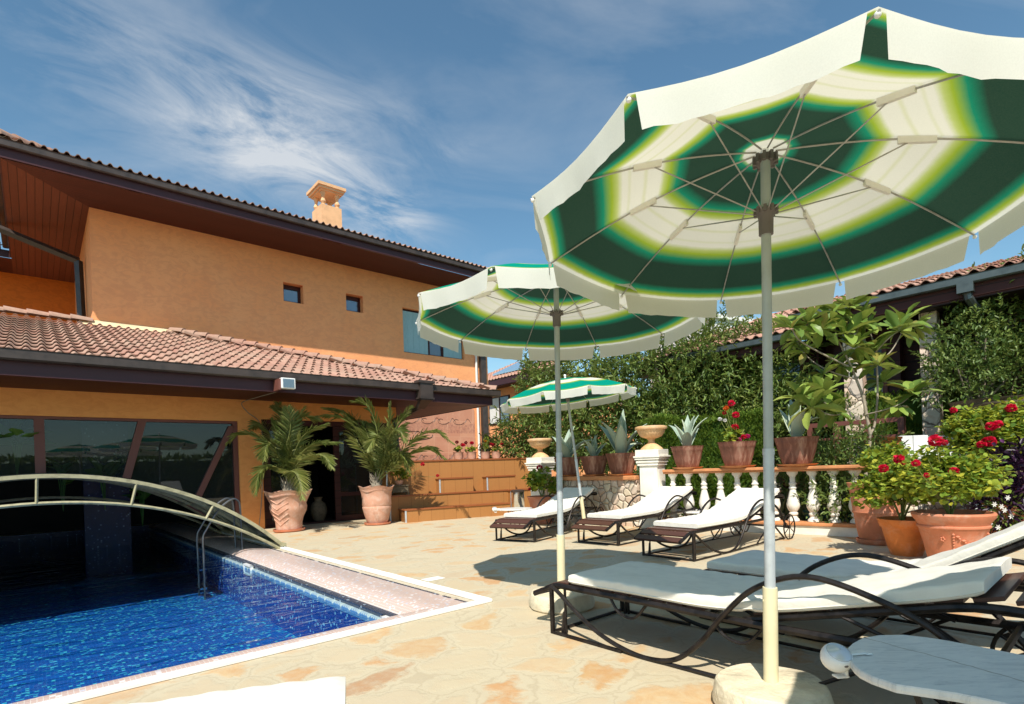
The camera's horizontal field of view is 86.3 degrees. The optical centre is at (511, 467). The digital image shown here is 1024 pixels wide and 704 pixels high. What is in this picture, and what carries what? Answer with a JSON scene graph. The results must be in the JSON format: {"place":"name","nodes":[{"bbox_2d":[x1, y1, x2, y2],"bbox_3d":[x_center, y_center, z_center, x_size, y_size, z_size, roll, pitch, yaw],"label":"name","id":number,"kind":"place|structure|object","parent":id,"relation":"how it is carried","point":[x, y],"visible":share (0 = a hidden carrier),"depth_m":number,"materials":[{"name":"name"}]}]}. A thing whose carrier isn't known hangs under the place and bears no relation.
{"place":"outdoors","nodes":[
{"label":"outdoors","id":0,"kind":"place"},
{"bbox_2d":[389,485,409,494],"bbox_3d":[-2.319,0.472,11.252,0.380,0.220,0.240,-2,0,-26],"label":"flower stand","id":1,"kind":"object","parent":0,"point":[400,488],"visible":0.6,"depth_m":11.16,"materials":[{"name":"ceramic"}]},
{"bbox_2d":[395,480,402,484],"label":"pot","id":2,"kind":"object","parent":1,"relation":"on","point":[400,482],"visible":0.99,"depth_m":11.19,"materials":[{"name":"ceramic"}]},
{"bbox_2d":[391,462,438,480],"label":"geranium","id":3,"kind":"object","parent":2,"relation":"in","point":[402,474],"visible":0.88,"depth_m":11.25,"materials":[{"name":"green plant"}]},
{"bbox_2d":[0,515,1023,703],"bbox_3d":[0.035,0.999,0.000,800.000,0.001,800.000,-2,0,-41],"label":"ground","id":4,"kind":"structure","parent":0,"point":[505,646],"depth_m":3.13,"materials":[{"name":"beige stone"}]},
{"bbox_2d":[0,522,472,703],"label":"pool basin","id":5,"kind":"object","parent":4,"relation":"in","point":[370,598],"visible":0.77,"depth_m":5.66,"materials":[{"name":"tile"}]},
{"bbox_2d":[0,473,286,548],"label":"pool cover","id":6,"kind":"object","parent":5,"relation":"on","point":[223,518],"visible":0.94,"depth_m":7.23,"materials":[{"name":"metal"}]},
{"bbox_2d":[0,529,364,688],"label":"water","id":7,"kind":"structure","parent":5,"relation":"in","point":[37,541],"depth_m":6.48,"materials":[{"name":"blue liquid"}]},
{"bbox_2d":[194,497,242,599],"bbox_3d":[-3.961,1.129,7.380,0.532,1.420,0.365,-2,0,-41],"label":"pool ladder","id":8,"kind":"object","parent":5,"relation":"attached to","point":[204,532],"visible":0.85,"depth_m":7.36,"materials":[{"name":"metal"}]},
{"bbox_2d":[243,563,253,575],"bbox_3d":[-3.143,1.218,6.525,0.040,0.125,0.300,-2,0,-41],"label":"skimmer","id":9,"kind":"object","parent":5,"relation":"attached to","point":[250,566],"visible":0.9,"depth_m":6.50,"materials":[{"name":"white plastic"}]},
{"bbox_2d":[34,531,491,703],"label":"pool track","id":10,"kind":"structure","parent":5,"relation":"on","point":[119,687],"depth_m":3.25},
{"bbox_2d":[130,676,345,703],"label":"sun lounger","id":11,"kind":"object","parent":4,"relation":"on","point":[328,690],"visible":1,"depth_m":1.59,"materials":[{"name":"fabric"}]},
{"bbox_2d":[0,129,500,577],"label":"villa","id":12,"kind":"object","parent":4,"relation":"on","point":[158,330],"visible":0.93,"depth_m":11.93,"materials":[{"name":"paint"}]},
{"bbox_2d":[0,428,38,436],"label":"indoor plant","id":13,"kind":"object","parent":12,"relation":"on","point":[15,431],"visible":0.11,"depth_m":8.12,"materials":[{"name":"green plant"}]},
{"bbox_2d":[58,479,73,510],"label":"indoor plant","id":14,"kind":"object","parent":12,"relation":"on","point":[64,481],"visible":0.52,"depth_m":8.66,"materials":[{"name":"green plant"}]},
{"bbox_2d":[100,482,105,509],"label":"indoor plant","id":15,"kind":"object","parent":12,"relation":"on","point":[103,487],"visible":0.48,"depth_m":8.99,"materials":[{"name":"green plant"}]},
{"bbox_2d":[0,415,236,528],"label":"window frame","id":16,"kind":"structure","parent":12,"relation":"in","point":[177,454],"depth_m":9.06,"materials":[{"name":"glass"}]},
{"bbox_2d":[122,488,150,525],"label":"indoor plant","id":17,"kind":"object","parent":12,"relation":"on","point":[142,497],"visible":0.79,"depth_m":9.34,"materials":[{"name":"green plant"}]},
{"bbox_2d":[241,392,275,525],"bbox_3d":[-4.470,-0.067,9.709,0.354,2.408,1.282,-2,0,-35],"label":"downspout","id":18,"kind":"object","parent":12,"relation":"attached to","point":[262,459],"visible":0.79,"depth_m":10.23,"materials":[{"name":"brown metal"}]},
{"bbox_2d":[264,426,302,525],"bbox_3d":[-4.505,0.157,10.750,0.710,1.940,0.050,-2,0,-41],"label":"door","id":19,"kind":"structure","parent":12,"relation":"in","point":[273,479],"depth_m":10.60,"materials":[{"name":"brown wood"}]},
{"bbox_2d":[273,377,295,391],"bbox_3d":[-3.828,-1.395,9.196,0.270,0.215,0.300,-2,0,-41],"label":"floodlight","id":20,"kind":"object","parent":12,"relation":"attached to","point":[280,383],"visible":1,"depth_m":9.09,"materials":[{"name":"white plastic"}]},
{"bbox_2d":[283,284,300,303],"bbox_3d":[-6.092,-4.736,15.034,0.530,0.510,0.050,-2,0,-41],"label":"small window","id":21,"kind":"structure","parent":12,"relation":"in","point":[285,287],"depth_m":15.10,"materials":[{"name":"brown wood"}]},
{"bbox_2d":[310,497,326,520],"bbox_3d":[-4.056,0.870,11.457,0.350,0.500,0.350,-2,0,0],"label":"floor vase","id":22,"kind":"object","parent":12,"relation":"on","point":[318,509],"visible":1,"depth_m":11.34,"materials":[{"name":"ceramic"}]},
{"bbox_2d":[346,296,359,312],"bbox_3d":[-4.759,-4.807,16.197,0.530,0.500,0.050,-2,0,-41],"label":"small window","id":23,"kind":"structure","parent":12,"relation":"in","point":[349,298],"depth_m":16.28,"materials":[{"name":"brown wood"}]},
{"bbox_2d":[332,427,385,519],"bbox_3d":[-3.227,0.112,11.784,1.260,1.940,0.050,-2,0,-41],"label":"door","id":24,"kind":"structure","parent":12,"relation":"in","point":[349,474],"depth_m":11.56,"materials":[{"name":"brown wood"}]},
{"bbox_2d":[402,308,461,358],"bbox_3d":[-2.617,-4.332,17.945,2.330,1.400,0.106,-2,0,-41],"label":"window frame","id":25,"kind":"structure","parent":12,"relation":"in","point":[413,343],"depth_m":17.47,"materials":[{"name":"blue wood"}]},
{"bbox_2d":[263,489,311,532],"bbox_3d":[-3.990,0.769,9.763,0.776,0.740,0.776,-2,0,31],"label":"palm pot","id":26,"kind":"object","parent":4,"relation":"on","point":[288,508],"visible":0.95,"depth_m":9.53,"materials":[{"name":"ceramic"}]},
{"bbox_2d":[225,400,342,500],"bbox_3d":[-3.930,-0.325,9.656,2.029,1.823,1.456,-2,0,0],"label":"palm","id":27,"kind":"object","parent":26,"relation":"in","point":[289,469],"visible":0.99,"depth_m":9.57,"materials":[{"name":"green plant"}]},
{"bbox_2d":[358,484,393,525],"bbox_3d":[-2.583,0.715,10.451,0.640,0.750,0.640,-2,0,31],"label":"palm pot","id":28,"kind":"object","parent":4,"relation":"on","point":[376,504],"visible":1,"depth_m":10.23,"materials":[{"name":"ceramic"}]},
{"bbox_2d":[316,395,454,486],"bbox_3d":[-2.357,-0.448,10.426,2.819,1.860,1.200,-2,0,19],"label":"palm","id":29,"kind":"object","parent":28,"relation":"in","point":[392,459],"visible":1,"depth_m":10.31,"materials":[{"name":"green plant"}]},
{"bbox_2d":[421,576,443,580],"bbox_3d":[-0.723,1.021,5.011,0.180,0.006,0.120,-2,0,-41],"label":"drain plate","id":30,"kind":"object","parent":4,"relation":"on","point":[432,578],"visible":1,"depth_m":5.00,"materials":[{"name":"white metal"}]},
{"bbox_2d":[382,457,530,522],"bbox_3d":[-0.993,0.425,11.839,3.460,1.220,1.370,-2,0,-26],"label":"tiered seat","id":31,"kind":"object","parent":4,"relation":"on","point":[463,488],"visible":0.71,"depth_m":11.74,"materials":[{"name":"brown wood"}]},
{"bbox_2d":[453,452,463,458],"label":"clay pot","id":32,"kind":"object","parent":31,"relation":"on","point":[458,455],"visible":0.97,"depth_m":12.20,"materials":[{"name":"ceramic"}]},
{"bbox_2d":[453,441,465,451],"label":"geranium","id":33,"kind":"object","parent":32,"relation":"on","point":[458,448],"visible":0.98,"depth_m":12.28,"materials":[{"name":"green plant"}]},
{"bbox_2d":[466,452,476,458],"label":"clay pot","id":34,"kind":"object","parent":31,"relation":"on","point":[471,455],"visible":0.96,"depth_m":12.34,"materials":[{"name":"ceramic"}]},
{"bbox_2d":[464,441,476,451],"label":"geranium","id":35,"kind":"object","parent":34,"relation":"on","point":[471,449],"visible":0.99,"depth_m":12.40,"materials":[{"name":"green plant"}]},
{"bbox_2d":[480,451,489,458],"bbox_3d":[-0.615,-0.281,12.576,0.250,0.160,0.250,-2,0,0],"label":"clay pot","id":36,"kind":"object","parent":31,"relation":"on","point":[485,455],"visible":0.98,"depth_m":12.49,"materials":[{"name":"ceramic"}]},
{"bbox_2d":[482,436,489,451],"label":"geranium","id":37,"kind":"object","parent":36,"relation":"on","point":[486,443],"visible":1,"depth_m":12.59,"materials":[{"name":"green plant"}]},
{"bbox_2d":[491,451,500,457],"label":"clay pot","id":38,"kind":"object","parent":31,"relation":"on","point":[496,454],"visible":0.94,"depth_m":12.61,"materials":[{"name":"ceramic"}]},
{"bbox_2d":[489,443,502,450],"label":"geranium","id":39,"kind":"object","parent":38,"relation":"on","point":[493,447],"visible":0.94,"depth_m":12.70,"materials":[{"name":"green plant"}]},
{"bbox_2d":[497,507,531,512],"bbox_3d":[0.045,0.831,8.900,0.584,0.332,0.438,-2,0,0],"label":"side table","id":40,"kind":"object","parent":4,"relation":"on","point":[514,509],"visible":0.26,"depth_m":8.78,"materials":[{"name":"stone"}]},
{"bbox_2d":[511,489,524,511],"bbox_3d":[0.125,0.731,11.575,0.290,0.530,0.290,-2,0,0],"label":"waste bin","id":41,"kind":"object","parent":4,"relation":"on","point":[517,497],"visible":0.78,"depth_m":11.46,"materials":[{"name":"silver metal"}]},
{"bbox_2d":[525,457,554,495],"bbox_3d":[0.557,0.396,10.350,0.430,1.170,0.430,-2,0,44],"label":"pedestal","id":42,"kind":"object","parent":4,"relation":"on","point":[531,463],"visible":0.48,"depth_m":10.23,"materials":[{"name":"white stone"}]},
{"bbox_2d":[527,438,551,457],"bbox_3d":[0.530,-0.366,10.350,0.480,0.355,0.480,-2,0,0],"label":"urn","id":43,"kind":"object","parent":42,"relation":"on","point":[539,444],"visible":0.98,"depth_m":10.21,"materials":[{"name":"stone"}]},
{"bbox_2d":[527,495,554,523],"bbox_3d":[0.537,0.742,9.607,0.540,0.480,0.540,-2,0,0],"label":"plant pot","id":44,"kind":"object","parent":4,"relation":"on","point":[534,501],"visible":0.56,"depth_m":9.44,"materials":[{"name":"ceramic"}]},
{"bbox_2d":[521,465,563,496],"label":"geranium","id":45,"kind":"object","parent":44,"relation":"on","point":[539,479],"visible":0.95,"depth_m":9.51,"materials":[{"name":"green plant"}]},
{"bbox_2d":[477,348,610,475],"bbox_3d":[0.805,-1.260,13.499,3.776,4.473,2.424,-2,0,0],"label":"leafy tree","id":46,"kind":"object","parent":4,"relation":"on","point":[531,423],"visible":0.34,"depth_m":13.07,"materials":[{"name":"green plant"}]},
{"bbox_2d":[490,487,603,542],"bbox_3d":[0.577,0.667,8.217,0.714,0.638,2.414,-2,0,33],"label":"sun lounger","id":47,"kind":"object","parent":4,"relation":"on","point":[546,511],"visible":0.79,"depth_m":7.86,"materials":[{"name":"fabric"}]},
{"bbox_2d":[415,263,704,614],"bbox_3d":[0.333,-0.217,3.891,1.975,2.418,2.075,-1,0,25],"label":"parasol","id":48,"kind":"object","parent":4,"relation":"on","point":[508,311],"visible":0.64,"depth_m":4.24,"materials":[{"name":"green fabric"}]},
{"bbox_2d":[500,374,636,530],"bbox_3d":[0.971,-0.224,8.424,2.013,2.439,2.115,-8,1,-11],"label":"parasol","id":49,"kind":"object","parent":4,"relation":"on","point":[577,392],"visible":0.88,"depth_m":8.11,"materials":[{"name":"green fabric"}]},
{"bbox_2d":[545,475,640,526],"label":"rubble wall","id":50,"kind":"structure","parent":4,"relation":"on","point":[616,492],"depth_m":8.98,"materials":[{"name":"stone"},{"name":"mortar"}]},
{"bbox_2d":[554,457,579,476],"bbox_3d":[1.001,-0.010,9.857,0.424,0.341,0.424,-2,0,-23],"label":"planter","id":51,"kind":"object","parent":50,"relation":"on","point":[568,467],"visible":0.59,"depth_m":9.69,"materials":[{"name":"ceramic"}]},
{"bbox_2d":[553,427,590,456],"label":"agave","id":52,"kind":"object","parent":51,"relation":"in","point":[567,449],"visible":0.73,"depth_m":9.76,"materials":[{"name":"green plant"}]},
{"bbox_2d":[580,456,606,475],"bbox_3d":[1.412,-0.024,9.371,0.424,0.341,0.424,-2,0,-23],"label":"planter","id":53,"kind":"object","parent":50,"relation":"on","point":[594,465],"visible":0.93,"depth_m":9.22,"materials":[{"name":"ceramic"}]},
{"bbox_2d":[583,434,605,455],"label":"agave","id":54,"kind":"object","parent":53,"relation":"in","point":[593,449],"visible":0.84,"depth_m":9.33,"materials":[{"name":"green plant"}]},
{"bbox_2d":[605,452,636,475],"bbox_3d":[1.791,-0.051,8.924,0.457,0.367,0.457,-2,0,-23],"label":"planter","id":55,"kind":"object","parent":50,"relation":"on","point":[621,464],"visible":0.93,"depth_m":8.76,"materials":[{"name":"ceramic"}]},
{"bbox_2d":[598,409,646,452],"bbox_3d":[1.814,-0.564,8.910,0.758,0.810,0.939,-2,0,0],"label":"agave","id":56,"kind":"object","parent":55,"relation":"in","point":[619,442],"visible":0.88,"depth_m":8.84,"materials":[{"name":"green plant"}]},
{"bbox_2d":[570,486,700,545],"bbox_3d":[1.782,0.625,7.565,2.413,0.638,0.714,-2,0,-44],"label":"sun lounger","id":57,"kind":"object","parent":4,"relation":"on","point":[662,500],"visible":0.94,"depth_m":7.35,"materials":[{"name":"fabric"}]},
{"bbox_2d":[633,449,670,527],"bbox_3d":[2.193,0.324,8.500,0.430,1.200,0.430,-2,0,39],"label":"pedestal","id":58,"kind":"object","parent":4,"relation":"on","point":[651,463],"visible":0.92,"depth_m":8.37,"materials":[{"name":"white stone"}]},
{"bbox_2d":[635,425,666,449],"bbox_3d":[2.165,-0.458,8.500,0.494,0.366,0.494,-2,0,0],"label":"urn","id":59,"kind":"object","parent":58,"relation":"on","point":[650,433],"visible":0.97,"depth_m":8.36,"materials":[{"name":"stone"}]},
{"bbox_2d":[535,297,789,474],"bbox_3d":[3.549,-1.579,12.435,5.964,4.926,3.094,-2,0,0],"label":"leafy tree","id":60,"kind":"object","parent":4,"relation":"on","point":[654,400],"visible":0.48,"depth_m":11.85,"materials":[{"name":"green plant"}]},
{"bbox_2d":[682,509,708,514],"bbox_3d":[2.790,0.766,8.000,0.664,0.272,0.478,-2,0,0],"label":"side table","id":61,"kind":"object","parent":4,"relation":"on","point":[693,512],"visible":0.11,"depth_m":7.86,"materials":[{"name":"stone"}]},
{"bbox_2d":[634,488,794,561],"bbox_3d":[2.374,0.605,6.308,2.413,0.638,0.714,-2,0,-40],"label":"sun lounger","id":62,"kind":"object","parent":4,"relation":"on","point":[735,507],"visible":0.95,"depth_m":6.09,"materials":[{"name":"fabric"}]},
{"bbox_2d":[662,465,878,536],"bbox_3d":[3.493,0.436,7.412,3.002,0.885,0.290,-2,0,40],"label":"balustrade","id":63,"kind":"object","parent":4,"relation":"on","point":[833,527],"visible":0.53,"depth_m":7.17,"materials":[{"name":"white stone"}]},
{"bbox_2d":[671,445,703,468],"bbox_3d":[2.607,-0.146,8.123,0.423,0.339,0.423,-2,0,-26],"label":"planter","id":64,"kind":"object","parent":63,"relation":"on","point":[687,457],"visible":0.98,"depth_m":7.97,"materials":[{"name":"ceramic"}]},
{"bbox_2d":[669,415,706,445],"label":"agave","id":65,"kind":"object","parent":64,"relation":"on","point":[686,434],"visible":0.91,"depth_m":8.06,"materials":[{"name":"green plant"}]},
{"bbox_2d":[717,441,756,467],"bbox_3d":[3.156,-0.179,7.662,0.456,0.366,0.456,-2,0,-26],"label":"planter","id":66,"kind":"object","parent":63,"relation":"on","point":[737,454],"visible":0.99,"depth_m":7.51,"materials":[{"name":"ceramic"}]},
{"bbox_2d":[718,400,749,441],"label":"geranium","id":67,"kind":"object","parent":66,"relation":"in","point":[732,432],"visible":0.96,"depth_m":7.65,"materials":[{"name":"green plant"}]},
{"bbox_2d":[773,436,819,466],"bbox_3d":[3.736,-0.206,7.176,0.472,0.379,0.472,-2,0,-26],"label":"planter","id":68,"kind":"object","parent":63,"relation":"on","point":[797,451],"visible":1,"depth_m":7.02,"materials":[{"name":"ceramic"}]},
{"bbox_2d":[779,400,817,436],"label":"agave","id":69,"kind":"object","parent":68,"relation":"on","point":[796,428],"visible":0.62,"depth_m":7.10,"materials":[{"name":"green plant"}]},
{"bbox_2d":[530,7,1023,703],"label":"parasol","id":70,"kind":"object","parent":4,"relation":"on","point":[872,151],"visible":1,"depth_m":2.16,"materials":[{"name":"fabric"}]},
{"bbox_2d":[533,552,1023,703],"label":"sun lounger","id":71,"kind":"object","parent":4,"relation":"on","point":[911,592],"visible":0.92,"depth_m":2.37,"materials":[{"name":"fabric"}]},
{"bbox_2d":[628,256,1023,493],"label":"stone house","id":72,"kind":"structure","parent":4,"relation":"on","point":[937,292],"depth_m":9.37,"materials":[{"name":"grey stone"}]},
{"bbox_2d":[773,359,805,411],"bbox_3d":[5.828,-1.679,11.562,0.095,1.150,0.700,-2,0,-41],"label":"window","id":73,"kind":"structure","parent":72,"relation":"in","point":[802,365],"depth_m":11.45,"materials":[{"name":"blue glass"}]},
{"bbox_2d":[867,345,887,399],"bbox_3d":[6.780,-1.712,10.470,0.095,1.150,0.700,-2,0,-41],"label":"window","id":74,"kind":"structure","parent":72,"relation":"in","point":[885,387],"depth_m":10.26,"materials":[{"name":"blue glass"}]},
{"bbox_2d":[699,521,1023,654],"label":"sun lounger","id":75,"kind":"object","parent":4,"relation":"on","point":[1006,541],"visible":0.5,"depth_m":3.00,"materials":[{"name":"fabric"}]},
{"bbox_2d":[847,481,900,545],"bbox_3d":[4.098,0.513,6.157,0.550,0.690,0.550,-2,0,0],"label":"tall pot","id":76,"kind":"object","parent":4,"relation":"on","point":[869,530],"visible":0.52,"depth_m":6.03,"materials":[{"name":"ceramic"}]},
{"bbox_2d":[856,441,918,472],"bbox_3d":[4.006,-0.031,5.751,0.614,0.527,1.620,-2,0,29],"label":"geranium","id":77,"kind":"object","parent":76,"relation":"in","point":[896,452],"visible":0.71,"depth_m":6.07,"materials":[{"name":"green plant"}]},
{"bbox_2d":[876,516,924,556],"bbox_3d":[3.903,0.685,5.417,0.480,0.360,0.480,-2,0,0],"label":"orange pot","id":78,"kind":"object","parent":4,"relation":"on","point":[903,538],"visible":0.72,"depth_m":5.30,"materials":[{"name":"ceramic"}]},
{"bbox_2d":[842,456,952,520],"bbox_3d":[3.853,0.227,5.410,1.003,0.683,0.676,-2,0,0],"label":"geranium","id":79,"kind":"object","parent":78,"relation":"on","point":[869,491],"visible":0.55,"depth_m":5.40,"materials":[{"name":"green plant"}]},
{"bbox_2d":[848,635,1023,703],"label":"side table","id":80,"kind":"object","parent":4,"relation":"on","point":[917,667],"visible":0.98,"depth_m":1.47,"materials":[{"name":"stone"}]},
{"bbox_2d":[820,643,872,678],"bbox_3d":[0.971,0.561,1.590,0.142,0.096,0.084,-2,0,-7],"label":"ashtray","id":81,"kind":"object","parent":80,"relation":"on","point":[837,658],"visible":0.98,"depth_m":1.57,"materials":[{"name":"white ceramic"}]},
{"bbox_2d":[910,509,997,556],"bbox_3d":[3.972,0.631,4.921,0.614,0.463,0.614,-2,0,0],"label":"garland pot","id":82,"kind":"object","parent":4,"relation":"on","point":[941,530],"visible":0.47,"depth_m":4.76,"materials":[{"name":"ceramic"}]},
{"bbox_2d":[880,434,1015,514],"bbox_3d":[3.912,0.077,4.917,1.135,0.760,0.820,-2,0,0],"label":"geranium","id":83,"kind":"object","parent":82,"relation":"on","point":[955,477],"visible":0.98,"depth_m":4.79,"materials":[{"name":"green plant"}]},
{"bbox_2d":[0,0,1023,463],"label":"sky","id":84,"kind":"structure","parent":0,"point":[439,122],"materials":[{"name":"blue"}]},
{"bbox_2d":[488,346,636,475],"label":"house","id":85,"kind":"structure","parent":0,"point":[500,378],"depth_m":27.40,"materials":[{"name":"paint"}]},
{"bbox_2d":[489,395,510,424],"bbox_3d":[-0.635,-2.908,27.822,0.080,1.395,1.640,-2,0,-41],"label":"window","id":86,"kind":"structure","parent":85,"relation":"in","point":[497,401],"depth_m":27.87,"materials":[{"name":"white wood"}]},
{"bbox_2d":[651,314,753,387],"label":"white house","id":87,"kind":"structure","parent":0,"point":[730,319],"depth_m":23.86,"materials":[{"name":"white paint"}]},
{"label":"garden bed","id":88,"kind":"structure","parent":0,"visible":0},
{"bbox_2d":[638,407,762,515],"bbox_3d":[3.578,-0.099,10.145,2.370,1.982,1.033,-2,0,25],"label":"hedge","id":89,"kind":"object","parent":88,"relation":"on","point":[709,435],"visible":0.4,"depth_m":9.82,"materials":[{"name":"green plant"}]},
{"bbox_2d":[706,311,835,493],"bbox_3d":[5.490,-1.220,11.353,2.637,4.069,2.582,-2,0,-33],"label":"leafy tree","id":90,"kind":"object","parent":88,"relation":"on","point":[779,430],"visible":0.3,"depth_m":11.01,"materials":[{"name":"green plant"}]},
{"bbox_2d":[761,427,859,517],"bbox_3d":[4.315,0.104,7.825,1.572,1.496,1.274,-2,0,-32],"label":"oleander","id":91,"kind":"object","parent":88,"relation":"on","point":[821,447],"visible":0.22,"depth_m":7.70,"materials":[{"name":"green plant"}]},
{"bbox_2d":[803,509,820,520],"bbox_3d":[4.152,0.708,7.376,0.356,0.272,0.263,-2,0,39],"label":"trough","id":92,"kind":"object","parent":88,"relation":"on","point":[806,511],"visible":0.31,"depth_m":7.37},
{"bbox_2d":[725,491,906,519],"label":"tall grass","id":93,"kind":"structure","parent":88,"relation":"on","point":[786,511],"depth_m":7.58,"materials":[{"name":"green plant"}]},
{"bbox_2d":[820,509,850,521],"bbox_3d":[4.306,0.703,7.248,0.356,0.272,0.263,-2,0,39],"label":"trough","id":94,"kind":"object","parent":88,"relation":"on","point":[824,517],"visible":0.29,"depth_m":7.21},
{"bbox_2d":[793,412,882,522],"bbox_3d":[4.168,0.087,7.005,1.092,1.608,0.766,-2,0,18],"label":"garden shrub","id":95,"kind":"object","parent":88,"relation":"on","point":[844,491],"visible":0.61,"depth_m":6.96,"materials":[{"name":"green plant"}]},
{"bbox_2d":[772,294,944,477],"bbox_3d":[4.416,-0.798,6.960,2.457,2.964,1.288,-2,0,0],"label":"loquat tree","id":96,"kind":"object","parent":88,"relation":"on","point":[813,390],"visible":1,"depth_m":6.83,"materials":[{"name":"green plant"}]},
{"bbox_2d":[822,411,913,517],"bbox_3d":[4.612,0.079,7.140,1.032,1.605,0.891,-2,0,0],"label":"garden shrub","id":97,"kind":"object","parent":88,"relation":"on","point":[879,430],"visible":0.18,"depth_m":7.07,"materials":[{"name":"green plant"}]},
{"bbox_2d":[829,385,975,476],"bbox_3d":[7.189,-0.365,10.127,2.300,2.315,1.021,-2,0,22],"label":"hedge","id":98,"kind":"object","parent":88,"relation":"on","point":[914,425],"visible":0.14,"depth_m":9.88,"materials":[{"name":"green plant"}]},
{"bbox_2d":[860,472,974,515],"bbox_3d":[5.473,0.372,7.410,1.476,0.875,0.230,-2,0,-2],"label":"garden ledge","id":99,"kind":"object","parent":88,"relation":"on","point":[929,505],"depth_m":7.33,"materials":[{"name":"stone"}]},
{"bbox_2d":[872,436,902,449],"bbox_3d":[5.058,-0.230,7.380,0.372,0.355,0.372,-2,0,0],"label":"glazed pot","id":100,"kind":"object","parent":99,"relation":"on","point":[889,439],"visible":0.21,"depth_m":7.22,"materials":[{"name":"orange ceramic"}]},
{"bbox_2d":[901,435,978,509],"bbox_3d":[6.259,0.147,8.012,1.350,1.270,0.474,-2,0,7],"label":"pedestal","id":101,"kind":"object","parent":88,"relation":"on","point":[914,441],"visible":0.19,"depth_m":8.21,"materials":[{"name":"white stone"}]},
{"bbox_2d":[908,244,1023,409],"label":"tall shrub","id":102,"kind":"object","parent":88,"relation":"on","point":[983,361],"visible":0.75,"depth_m":8.44,"materials":[{"name":"green plant"}]},
{"bbox_2d":[949,395,1023,477],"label":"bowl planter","id":103,"kind":"object","parent":88,"relation":"on","point":[978,402],"visible":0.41,"depth_m":7.45,"materials":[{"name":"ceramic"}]},
{"bbox_2d":[981,502,1023,533],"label":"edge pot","id":104,"kind":"object","parent":88,"relation":"on","point":[1001,509],"visible":0.2,"depth_m":5.84,"materials":[{"name":"plant"}]},
{"bbox_2d":[958,435,1023,532],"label":"purple plant","id":105,"kind":"object","parent":104,"relation":"in","point":[1017,487],"visible":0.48,"depth_m":5.82,"materials":[{"name":"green plant"}]},
{"bbox_2d":[981,491,1023,531],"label":"starry plant","id":106,"kind":"object","parent":104,"relation":"in","point":[989,503],"visible":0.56,"depth_m":5.68,"materials":[{"name":"green plant"}]},
{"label":"back pot","id":107,"kind":"object","parent":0,"visible":0},
{"bbox_2d":[935,392,1023,459],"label":"geranium","id":108,"kind":"object","parent":107,"relation":"in","point":[985,428],"visible":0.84,"depth_m":6.59,"materials":[{"name":"green plant"}]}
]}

